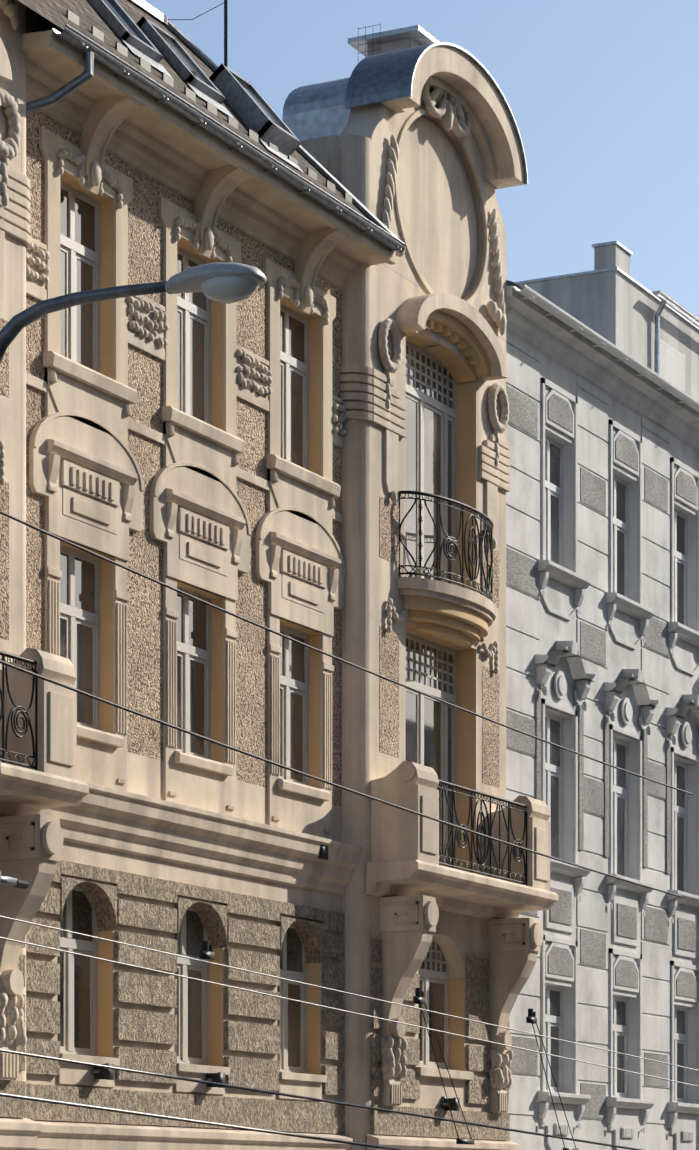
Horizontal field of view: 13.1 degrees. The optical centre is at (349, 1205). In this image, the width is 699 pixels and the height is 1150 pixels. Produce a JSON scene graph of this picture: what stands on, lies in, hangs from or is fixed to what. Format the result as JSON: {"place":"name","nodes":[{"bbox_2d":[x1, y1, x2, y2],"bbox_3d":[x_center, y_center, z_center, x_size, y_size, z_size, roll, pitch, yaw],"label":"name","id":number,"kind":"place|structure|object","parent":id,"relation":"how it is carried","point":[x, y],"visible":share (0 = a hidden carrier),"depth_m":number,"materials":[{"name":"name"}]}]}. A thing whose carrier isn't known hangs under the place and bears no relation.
{"place":"outdoors","nodes":[
{"label":"outdoors","id":0,"kind":"place"},
{"bbox_2d":[0,860,509,1140],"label":"rusticated stone wall","id":1,"kind":"structure","parent":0,"point":[110,909],"depth_m":32.33,"materials":[{"name":"beige stone"}]},
{"bbox_2d":[0,0,557,1149],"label":"beige house","id":2,"kind":"structure","parent":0,"point":[92,796],"depth_m":33.83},
{"bbox_2d":[22,30,395,632],"bbox_3d":[-1.371,-8.697,31.636,0.570,4.490,7.320,0,0,27],"label":"cornice and pilasters","id":3,"kind":"object","parent":2,"relation":"attached to","point":[210,176],"visible":0.77,"depth_m":31.29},
{"bbox_2d":[26,6,421,56],"bbox_3d":[-7.255,-12.541,34.261,11.700,3.420,14.380,0,0,27],"label":"beige house attic","id":4,"kind":"object","parent":2,"relation":"on","point":[36,22],"visible":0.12,"depth_m":31.45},
{"bbox_2d":[0,110,498,806],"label":"wall panels","id":5,"kind":"object","parent":2,"relation":"attached to","point":[146,550],"visible":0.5,"depth_m":31.14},
{"bbox_2d":[0,0,513,1089],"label":"carved ornaments","id":6,"kind":"object","parent":2,"relation":"attached to","point":[452,116],"visible":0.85,"depth_m":34.55},
{"bbox_2d":[0,0,526,1073],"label":"windows","id":7,"kind":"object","parent":2,"relation":"attached to","point":[85,576],"depth_m":33.92,"materials":[{"name":"white glass"}]},
{"bbox_2d":[60,173,490,1074],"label":"window reveals","id":8,"kind":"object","parent":2,"relation":"attached to","point":[458,629],"visible":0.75,"depth_m":34.38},
{"bbox_2d":[26,0,527,252],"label":"flashing","id":9,"kind":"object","parent":2,"relation":"attached to","point":[381,77],"visible":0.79,"depth_m":32.68,"materials":[{"name":"grey metal"}]},
{"bbox_2d":[18,0,368,219],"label":"roof","id":10,"kind":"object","parent":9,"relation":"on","point":[85,11],"depth_m":31.04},
{"bbox_2d":[66,0,379,204],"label":"beige house wire","id":11,"kind":"object","parent":10,"relation":"attached to","point":[143,63],"visible":0.73,"depth_m":31.88,"materials":[{"name":"grey metal"}]},
{"bbox_2d":[122,25,438,171],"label":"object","id":12,"kind":"object","parent":9,"relation":"attached to","point":[317,110],"visible":0.27,"depth_m":35.72,"materials":[{"name":"grey metal"}]},
{"bbox_2d":[144,0,698,318],"label":"sky","id":13,"kind":"structure","parent":0,"point":[602,96],"materials":[{"name":"blue"}]},
{"bbox_2d":[506,286,698,1149],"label":"grey house","id":14,"kind":"structure","parent":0,"point":[601,385],"depth_m":41.66,"materials":[{"name":"grey paint"}]},
{"bbox_2d":[506,385,696,1118],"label":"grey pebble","id":15,"kind":"object","parent":14,"relation":"attached to","point":[522,575],"visible":0.77,"depth_m":41.67,"materials":[{"name":"grey stone"}]},
{"bbox_2d":[519,244,698,400],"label":"rooftop structure","id":16,"kind":"object","parent":14,"relation":"on","point":[616,308],"visible":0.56,"depth_m":46.76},
{"bbox_2d":[506,241,698,374],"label":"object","id":17,"kind":"object","parent":16,"relation":"attached to","point":[674,307],"visible":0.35,"depth_m":47.61,"materials":[{"name":"grey metal"}]},
{"bbox_2d":[514,284,698,1139],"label":"trim","id":18,"kind":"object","parent":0,"point":[544,303],"visible":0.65,"depth_m":42.64,"materials":[{"name":"white paint"}]},
{"label":"street asphalt","id":19,"kind":"structure","parent":0,"visible":0},
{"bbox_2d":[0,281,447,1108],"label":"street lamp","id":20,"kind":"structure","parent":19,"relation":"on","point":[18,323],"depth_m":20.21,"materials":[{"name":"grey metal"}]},
{"bbox_2d":[165,262,265,303],"bbox_3d":[-0.867,-5.956,19.696,0.700,0.259,0.310,0,0,27],"label":"street lamp","id":21,"kind":"object","parent":20,"relation":"attached to","point":[190,280],"depth_m":19.57,"materials":[{"name":"grey metal"}]},
{"bbox_2d":[13,857,535,1110],"bbox_3d":[-0.525,-2.591,27.264,4.186,2.902,18.982,0,0,2],"label":"anchor","id":22,"kind":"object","parent":20,"relation":"attached to","point":[24,884],"depth_m":22.11,"materials":[{"name":"black metal"}]},
{"bbox_2d":[0,511,692,1149],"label":"street wire","id":23,"kind":"object","parent":20,"relation":"attached to","point":[208,955],"visible":0.98,"depth_m":15.11,"materials":[{"name":"grey metal"}]},
{"bbox_2d":[0,916,698,1149],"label":"street wire","id":24,"kind":"object","parent":23,"relation":"attached to","point":[208,1122],"visible":1,"depth_m":11.18,"materials":[{"name":"grey metal"}]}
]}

